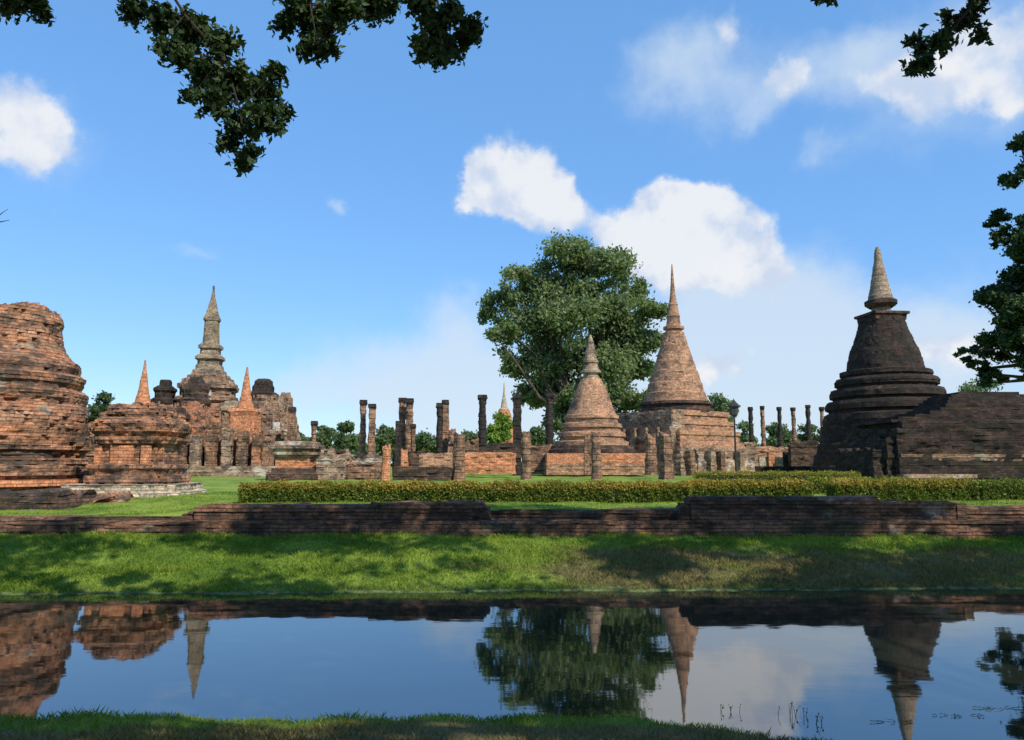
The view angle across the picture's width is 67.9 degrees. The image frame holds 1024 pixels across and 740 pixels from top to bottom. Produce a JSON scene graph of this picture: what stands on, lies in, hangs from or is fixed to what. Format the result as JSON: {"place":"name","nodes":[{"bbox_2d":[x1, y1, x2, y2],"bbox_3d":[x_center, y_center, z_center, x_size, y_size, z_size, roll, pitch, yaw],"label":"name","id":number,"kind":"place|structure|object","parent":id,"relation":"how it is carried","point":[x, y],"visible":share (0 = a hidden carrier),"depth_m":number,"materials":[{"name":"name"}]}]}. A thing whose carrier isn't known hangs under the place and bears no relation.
{"place":"outdoors","nodes":[
{"label":"outdoors","id":0,"kind":"place"},
{"bbox_2d":[280,392,300,440],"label":"brick tower","id":1,"kind":"structure","parent":0,"point":[288,399],"depth_m":71.87,"materials":[{"name":"brick"}]},
{"bbox_2d":[311,421,317,440],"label":"column","id":2,"kind":"structure","parent":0,"point":[314,424],"depth_m":59.71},
{"bbox_2d":[358,400,367,454],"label":"column","id":3,"kind":"structure","parent":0,"point":[362,434],"depth_m":57.74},
{"bbox_2d":[367,404,375,454],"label":"column","id":4,"kind":"structure","parent":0,"point":[371,432],"depth_m":56.64,"materials":[{"name":"brown brick"}]},
{"bbox_2d":[399,449,408,465],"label":"column","id":5,"kind":"structure","parent":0,"point":[404,459],"depth_m":47.50,"materials":[{"name":"orange brick"}]},
{"bbox_2d":[435,403,442,452],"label":"column","id":6,"kind":"structure","parent":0,"point":[439,430],"depth_m":59.73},
{"bbox_2d":[441,400,448,452],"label":"column","id":7,"kind":"structure","parent":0,"point":[445,419],"depth_m":60.69,"materials":[{"name":"brown brick"}]},
{"bbox_2d":[478,443,520,457],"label":"ruined wall","id":8,"kind":"structure","parent":0,"point":[503,447],"depth_m":59.24,"materials":[{"name":"brick"}]},
{"bbox_2d":[0,588,1023,739],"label":"water","id":9,"kind":"structure","parent":0,"point":[848,664],"depth_m":7.92,"materials":[{"name":"blue liquid"}]},
{"bbox_2d":[778,702,807,715],"bbox_3d":[2.250,2.724,6.091,0.254,0.149,0.058,0,-7,0],"label":"water weed","id":10,"kind":"object","parent":9,"relation":"in","point":[791,703],"visible":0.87,"depth_m":6.08,"materials":[{"name":"grey"}]},
{"bbox_2d":[870,718,912,722],"bbox_3d":[2.986,2.752,5.937,0.396,0.058,0.095,0,-7,0],"label":"water weed","id":11,"kind":"object","parent":9,"relation":"in","point":[890,719],"visible":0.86,"depth_m":5.94,"materials":[{"name":"grey"}]},
{"bbox_2d":[974,704,1018,709],"bbox_3d":[4.022,2.790,6.257,0.458,0.061,0.076,0,-7,-3],"label":"water weed","id":12,"kind":"object","parent":9,"relation":"in","point":[997,708],"visible":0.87,"depth_m":6.26,"materials":[{"name":"grey"}]},
{"bbox_2d":[0,467,1023,739],"bbox_3d":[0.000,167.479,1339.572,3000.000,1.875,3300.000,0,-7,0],"label":"ground","id":13,"kind":"structure","parent":0,"point":[212,485],"depth_m":12.81,"materials":[{"name":"green plant"}]},
{"bbox_2d":[0,301,133,510],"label":"ruined stupa","id":14,"kind":"object","parent":13,"relation":"on","point":[46,445],"visible":0.94,"depth_m":23.79,"materials":[{"name":"orange brick"}]},
{"bbox_2d":[85,432,97,463],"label":"ruined wall","id":15,"kind":"structure","parent":13,"relation":"on","point":[89,456],"depth_m":30.31,"materials":[{"name":"orange brick"}]},
{"bbox_2d":[87,389,114,423],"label":"background tree","id":16,"kind":"object","parent":13,"relation":"on","point":[98,406],"visible":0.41,"depth_m":119.28,"materials":[{"name":"green plant"}]},
{"bbox_2d":[60,401,206,497],"bbox_3d":[-12.129,2.574,24.677,3.804,3.027,3.821,0,-7,0],"label":"shrine ruin","id":17,"kind":"object","parent":13,"relation":"on","point":[138,451],"visible":0.96,"depth_m":23.59,"materials":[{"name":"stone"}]},
{"bbox_2d":[135,360,150,404],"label":"spired chedi","id":18,"kind":"structure","parent":13,"relation":"on","point":[143,396],"depth_m":52.01,"materials":[{"name":"orange brick"}]},
{"bbox_2d":[151,379,177,407],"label":"brick tower","id":19,"kind":"structure","parent":13,"relation":"on","point":[165,391],"depth_m":67.54,"materials":[{"name":"brick"}]},
{"bbox_2d":[175,408,190,421],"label":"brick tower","id":20,"kind":"structure","parent":13,"relation":"on","point":[183,412],"depth_m":59.77,"materials":[{"name":"brown brick"}]},
{"bbox_2d":[179,376,219,446],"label":"brick tower","id":21,"kind":"structure","parent":13,"relation":"on","point":[194,400],"depth_m":61.32,"materials":[{"name":"brown brick"}]},
{"bbox_2d":[174,286,238,437],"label":"lotus bud tower","id":22,"kind":"structure","parent":13,"relation":"on","point":[212,373],"depth_m":69.46,"materials":[{"name":"grey stone"}]},
{"bbox_2d":[181,428,275,476],"bbox_3d":[-21.203,6.100,55.892,10.478,3.642,2.434,0,-7,0],"label":"colonnade ruin","id":23,"kind":"object","parent":13,"relation":"on","point":[199,458],"visible":0.77,"depth_m":55.11,"materials":[{"name":"stone"}]},
{"bbox_2d":[219,401,238,438],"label":"brick tower","id":24,"kind":"structure","parent":13,"relation":"on","point":[225,406],"depth_m":63.30,"materials":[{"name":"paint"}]},
{"bbox_2d":[217,367,266,465],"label":"spired chedi","id":25,"kind":"structure","parent":13,"relation":"on","point":[245,415],"depth_m":57.09,"materials":[{"name":"orange brick"}]},
{"bbox_2d":[0,0,488,221],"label":"overhanging tree","id":26,"kind":"object","parent":13,"relation":"on","point":[193,33],"visible":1,"depth_m":7.56,"materials":[{"name":"green plant"}]},
{"bbox_2d":[251,378,297,440],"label":"brick tower","id":27,"kind":"structure","parent":13,"relation":"on","point":[267,400],"depth_m":64.82,"materials":[{"name":"brick"}]},
{"bbox_2d":[287,407,296,440],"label":"column","id":28,"kind":"structure","parent":13,"relation":"on","point":[291,433],"depth_m":61.70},
{"bbox_2d":[266,441,325,479],"bbox_3d":[-12.696,5.346,44.876,2.983,2.226,2.980,0,-7,0],"label":"altar ruin","id":29,"kind":"object","parent":13,"relation":"on","point":[295,460],"visible":0.92,"depth_m":43.80,"materials":[{"name":"brick"}]},
{"bbox_2d":[299,432,308,440],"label":"background tree","id":30,"kind":"object","parent":13,"relation":"on","point":[303,437],"visible":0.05,"depth_m":159.85,"materials":[{"name":"green plant"}]},
{"bbox_2d":[307,425,338,449],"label":"background tree","id":31,"kind":"object","parent":13,"relation":"on","point":[324,433],"visible":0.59,"depth_m":149.05,"materials":[{"name":"green plant"}]},
{"bbox_2d":[316,457,345,479],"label":"ruined wall","id":32,"kind":"structure","parent":13,"relation":"on","point":[330,469],"depth_m":44.21,"materials":[{"name":"brick"}]},
{"bbox_2d":[320,447,351,461],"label":"ruined wall","id":33,"kind":"structure","parent":13,"relation":"on","point":[331,453],"depth_m":47.34,"materials":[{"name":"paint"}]},
{"bbox_2d":[332,420,358,452],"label":"background tree","id":34,"kind":"object","parent":13,"relation":"on","point":[343,439],"visible":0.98,"depth_m":133.97,"materials":[{"name":"green plant"}]},
{"bbox_2d":[345,461,380,479],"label":"ruined wall","id":35,"kind":"structure","parent":13,"relation":"on","point":[365,471],"depth_m":45.15,"materials":[{"name":"brick"}]},
{"bbox_2d":[351,453,381,467],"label":"ruined wall","id":36,"kind":"structure","parent":13,"relation":"on","point":[370,458],"depth_m":49.26,"materials":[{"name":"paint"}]},
{"bbox_2d":[375,423,394,455],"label":"background tree","id":37,"kind":"object","parent":13,"relation":"on","point":[384,435],"visible":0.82,"depth_m":138.21,"materials":[{"name":"green plant"}]},
{"bbox_2d":[380,444,390,480],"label":"column","id":38,"kind":"structure","parent":13,"relation":"on","point":[385,468],"depth_m":41.50,"materials":[{"name":"orange brick"}]},
{"bbox_2d":[393,421,401,466],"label":"column","id":39,"kind":"structure","parent":13,"relation":"on","point":[397,441],"depth_m":54.62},
{"bbox_2d":[398,398,405,449],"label":"column","id":40,"kind":"structure","parent":13,"relation":"on","point":[402,410],"depth_m":61.72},
{"bbox_2d":[405,398,413,451],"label":"column","id":41,"kind":"structure","parent":13,"relation":"on","point":[409,402],"depth_m":60.73,"materials":[{"name":"brown brick"}]},
{"bbox_2d":[392,450,432,472],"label":"ruined wall","id":42,"kind":"structure","parent":13,"relation":"on","point":[413,458],"depth_m":55.21,"materials":[{"name":"brick"}]},
{"bbox_2d":[410,424,415,451],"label":"column","id":43,"kind":"structure","parent":13,"relation":"on","point":[413,433],"depth_m":55.70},
{"bbox_2d":[0,708,826,739],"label":"foreground grass","id":44,"kind":"structure","parent":13,"relation":"on","point":[117,733],"depth_m":5.37,"materials":[{"name":"green plant"}]},
{"bbox_2d":[392,466,452,479],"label":"ruined wall","id":45,"kind":"structure","parent":13,"relation":"on","point":[421,473],"depth_m":43.15,"materials":[{"name":"brick"}]},
{"bbox_2d":[414,428,436,453],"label":"background tree","id":46,"kind":"object","parent":13,"relation":"on","point":[424,441],"visible":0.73,"depth_m":156.50,"materials":[{"name":"green plant"}]},
{"bbox_2d":[419,453,452,467],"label":"ruined wall","id":47,"kind":"structure","parent":13,"relation":"on","point":[433,459],"depth_m":51.19,"materials":[{"name":"brown brick"}]},
{"bbox_2d":[448,428,455,441],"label":"column","id":48,"kind":"structure","parent":13,"relation":"on","point":[451,434],"depth_m":59.57,"materials":[{"name":"brown brick"}]},
{"bbox_2d":[452,432,464,480],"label":"column","id":49,"kind":"structure","parent":13,"relation":"on","point":[458,450],"depth_m":43.45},
{"bbox_2d":[447,438,478,452],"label":"ruined wall","id":50,"kind":"structure","parent":13,"relation":"on","point":[471,446],"depth_m":55.34,"materials":[{"name":"brick"}]},
{"bbox_2d":[236,478,692,502],"bbox_3d":[-1.224,3.240,20.173,11.938,0.757,1.218,0,-7,0],"label":"hedge","id":51,"kind":"object","parent":13,"relation":"on","point":[552,491],"visible":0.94,"depth_m":19.77,"materials":[{"name":"green plant"}]},
{"bbox_2d":[461,429,486,441],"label":"background tree","id":52,"kind":"object","parent":13,"relation":"on","point":[470,436],"visible":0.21,"depth_m":157.49,"materials":[{"name":"green plant"}]},
{"bbox_2d":[477,395,487,443],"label":"column","id":53,"kind":"structure","parent":13,"relation":"on","point":[482,424],"depth_m":59.73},
{"bbox_2d":[464,452,516,473],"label":"ruined wall","id":54,"kind":"structure","parent":13,"relation":"on","point":[490,463],"depth_m":51.15,"materials":[{"name":"orange brick"}]},
{"bbox_2d":[486,412,512,443],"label":"bush","id":55,"kind":"object","parent":13,"relation":"on","point":[499,430],"visible":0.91,"depth_m":91.22,"materials":[{"name":"green plant"}]},
{"bbox_2d":[498,382,512,442],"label":"bell stupa","id":56,"kind":"object","parent":13,"relation":"on","point":[503,409],"visible":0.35,"depth_m":124.58,"materials":[{"name":"beige stone"}]},
{"bbox_2d":[0,530,1023,592],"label":"bank grass","id":57,"kind":"structure","parent":13,"relation":"on","point":[970,544],"depth_m":13.55,"materials":[{"name":"green plant"}]},
{"bbox_2d":[0,495,1023,538],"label":"brick wall","id":58,"kind":"structure","parent":13,"relation":"on","point":[842,516],"depth_m":15.83,"materials":[{"name":"brown brick"}]},
{"bbox_2d":[0,491,1023,515],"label":"lawn grass","id":59,"kind":"structure","parent":13,"relation":"on","point":[362,502],"depth_m":19.04,"materials":[{"name":"green plant"}]},
{"bbox_2d":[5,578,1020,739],"bbox_3d":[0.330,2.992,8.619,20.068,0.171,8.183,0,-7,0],"label":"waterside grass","id":60,"kind":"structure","parent":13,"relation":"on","point":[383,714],"depth_m":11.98,"materials":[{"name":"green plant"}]},
{"bbox_2d":[512,395,521,475],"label":"column","id":61,"kind":"structure","parent":13,"relation":"on","point":[517,420],"depth_m":59.61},
{"bbox_2d":[521,431,531,479],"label":"column","id":62,"kind":"structure","parent":13,"relation":"on","point":[526,457],"depth_m":45.48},
{"bbox_2d":[521,424,545,445],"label":"background tree","id":63,"kind":"object","parent":13,"relation":"on","point":[538,435],"visible":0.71,"depth_m":148.31,"materials":[{"name":"green plant"}]},
{"bbox_2d":[531,444,552,473],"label":"ruined wall","id":64,"kind":"structure","parent":13,"relation":"on","point":[538,453],"depth_m":59.15,"materials":[{"name":"brick"}]},
{"bbox_2d":[330,433,760,466],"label":"wood","id":65,"kind":"object","parent":13,"relation":"on","point":[366,450],"visible":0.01,"depth_m":205.91,"materials":[{"name":"green plant"}]},
{"bbox_2d":[545,393,554,445],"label":"column","id":66,"kind":"structure","parent":13,"relation":"on","point":[549,413],"depth_m":65.74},
{"bbox_2d":[476,228,667,438],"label":"great tree","id":67,"kind":"object","parent":13,"relation":"on","point":[560,308],"visible":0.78,"depth_m":99.11,"materials":[{"name":"green plant"}]},
{"bbox_2d":[584,433,591,474],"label":"column","id":68,"kind":"structure","parent":13,"relation":"on","point":[587,456],"depth_m":51.50,"materials":[{"name":"brown brick"}]},
{"bbox_2d":[543,335,645,474],"bbox_3d":[6.262,2.686,60.136,7.750,11.054,7.847,0,-7,0],"label":"bell stupa","id":69,"kind":"object","parent":13,"relation":"on","point":[591,408],"visible":0.9,"depth_m":57.77,"materials":[{"name":"brown brick"}]},
{"bbox_2d":[591,431,601,479],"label":"column","id":70,"kind":"structure","parent":13,"relation":"on","point":[596,463],"depth_m":45.48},
{"bbox_2d":[644,433,657,474],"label":"column","id":71,"kind":"structure","parent":13,"relation":"on","point":[651,456],"depth_m":49.39,"materials":[{"name":"brown brick"}]},
{"bbox_2d":[658,430,674,479],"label":"column","id":72,"kind":"structure","parent":13,"relation":"on","point":[666,465],"depth_m":45.47,"materials":[{"name":"brown brick"}]},
{"bbox_2d":[616,264,754,475],"bbox_3d":[14.297,-0.180,66.363,9.369,18.698,9.678,5,-9,-35],"label":"bell stupa","id":73,"kind":"object","parent":13,"relation":"on","point":[677,403],"visible":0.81,"depth_m":63.60,"materials":[{"name":"brick"}]},
{"bbox_2d":[707,392,740,427],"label":"background tree","id":74,"kind":"object","parent":13,"relation":"on","point":[721,403],"visible":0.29,"depth_m":149.25,"materials":[{"name":"green plant"}]},
{"bbox_2d":[728,398,739,472],"bbox_3d":[16.960,5.099,57.811,0.889,5.900,0.889,0,-7,0],"label":"lamp post","id":75,"kind":"object","parent":13,"relation":"on","point":[733,406],"visible":0.93,"depth_m":57.80,"materials":[{"name":"grey metal"}]},
{"bbox_2d":[736,421,758,446],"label":"background tree","id":76,"kind":"object","parent":13,"relation":"on","point":[743,426],"visible":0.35,"depth_m":158.70,"materials":[{"name":"green plant"}]},
{"bbox_2d":[685,476,814,496],"bbox_3d":[6.337,3.242,20.432,3.406,0.775,1.073,0,-7,0],"label":"hedge","id":77,"kind":"object","parent":13,"relation":"on","point":[776,487],"visible":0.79,"depth_m":20.08,"materials":[{"name":"green plant"}]},
{"bbox_2d":[743,442,757,465],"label":"ruined wall","id":78,"kind":"structure","parent":13,"relation":"on","point":[752,448],"depth_m":73.13,"materials":[{"name":"stone"}]},
{"bbox_2d":[748,407,753,441],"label":"column","id":79,"kind":"structure","parent":13,"relation":"on","point":[750,427],"depth_m":87.71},
{"bbox_2d":[760,406,765,446],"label":"column","id":80,"kind":"structure","parent":13,"relation":"on","point":[763,431],"depth_m":87.69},
{"bbox_2d":[756,446,787,465],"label":"ruined wall","id":81,"kind":"structure","parent":13,"relation":"on","point":[763,451],"depth_m":77.13,"materials":[{"name":"brown brick"}]},
{"bbox_2d":[758,452,788,465],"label":"doorway ruin","id":82,"kind":"object","parent":13,"relation":"on","point":[770,459],"visible":0.53,"depth_m":74.91,"materials":[{"name":"orange brick"}]},
{"bbox_2d":[692,469,861,485],"bbox_3d":[11.552,4.757,33.237,7.250,0.883,1.488,0,-7,0],"label":"hedge","id":83,"kind":"object","parent":13,"relation":"on","point":[769,475],"visible":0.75,"depth_m":32.77,"materials":[{"name":"green plant"}]},
{"bbox_2d":[765,421,791,447],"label":"background tree","id":84,"kind":"object","parent":13,"relation":"on","point":[772,438],"visible":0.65,"depth_m":148.26,"materials":[{"name":"green plant"}]},
{"bbox_2d":[776,407,782,446],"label":"column","id":85,"kind":"structure","parent":13,"relation":"on","point":[779,428],"depth_m":87.70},
{"bbox_2d":[755,466,810,474],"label":"ruined wall","id":86,"kind":"structure","parent":13,"relation":"on","point":[780,468],"depth_m":64.99,"materials":[{"name":"brown brick"}]},
{"bbox_2d":[790,407,796,441],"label":"column","id":87,"kind":"structure","parent":13,"relation":"on","point":[793,425],"depth_m":87.72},
{"bbox_2d":[787,440,818,465],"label":"ruined wall","id":88,"kind":"structure","parent":13,"relation":"on","point":[801,453],"depth_m":73.15,"materials":[{"name":"brick"}]},
{"bbox_2d":[797,423,819,442],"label":"background tree","id":89,"kind":"object","parent":13,"relation":"on","point":[801,437],"visible":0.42,"depth_m":153.83,"materials":[{"name":"green plant"}]},
{"bbox_2d":[805,405,811,440],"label":"column","id":90,"kind":"structure","parent":13,"relation":"on","point":[808,421],"depth_m":87.75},
{"bbox_2d":[819,407,824,434],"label":"column","id":91,"kind":"structure","parent":13,"relation":"on","point":[821,409],"depth_m":87.86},
{"bbox_2d":[806,474,903,493],"bbox_3d":[11.087,3.732,24.568,3.064,0.728,0.963,0,-7,0],"label":"hedge","id":92,"kind":"object","parent":13,"relation":"on","point":[818,486],"visible":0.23,"depth_m":24.32,"materials":[{"name":"green plant"}]},
{"bbox_2d":[810,247,946,474],"bbox_3d":[29.664,-0.849,60.550,11.826,18.413,11.862,0,-7,0],"label":"bell stupa","id":93,"kind":"object","parent":13,"relation":"on","point":[887,373],"visible":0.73,"depth_m":58.39,"materials":[{"name":"stone"}]},
{"bbox_2d":[810,0,993,78],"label":"overhanging tree","id":94,"kind":"object","parent":13,"relation":"on","point":[928,47],"visible":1,"depth_m":7.42,"materials":[{"name":"green plant"}]},
{"bbox_2d":[823,475,980,500],"bbox_3d":[10.704,3.291,20.922,4.015,0.804,1.125,0,-7,0],"label":"hedge","id":95,"kind":"object","parent":13,"relation":"on","point":[933,489],"visible":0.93,"depth_m":20.58,"materials":[{"name":"green plant"}]},
{"bbox_2d":[833,392,1023,477],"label":"terrace ruin","id":96,"kind":"object","parent":13,"relation":"on","point":[967,434],"visible":0.98,"depth_m":45.59,"materials":[{"name":"brick"}]},
{"bbox_2d":[956,377,1004,391],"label":"background tree","id":97,"kind":"object","parent":13,"relation":"on","point":[970,387],"visible":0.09,"depth_m":130.11,"materials":[{"name":"green plant"}]},
{"bbox_2d":[952,131,1023,388],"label":"shade tree","id":98,"kind":"object","parent":13,"relation":"on","point":[1004,300],"visible":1,"depth_m":36.87,"materials":[{"name":"green plant"}]},
{"bbox_2d":[964,477,1023,500],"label":"hedge","id":99,"kind":"object","parent":13,"relation":"on","point":[1008,488],"visible":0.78,"depth_m":20.59,"materials":[{"name":"green plant"}]},
{"bbox_2d":[0,0,1023,463],"label":"sky","id":100,"kind":"structure","parent":0,"point":[764,152],"materials":[{"name":"blue"}]}
]}

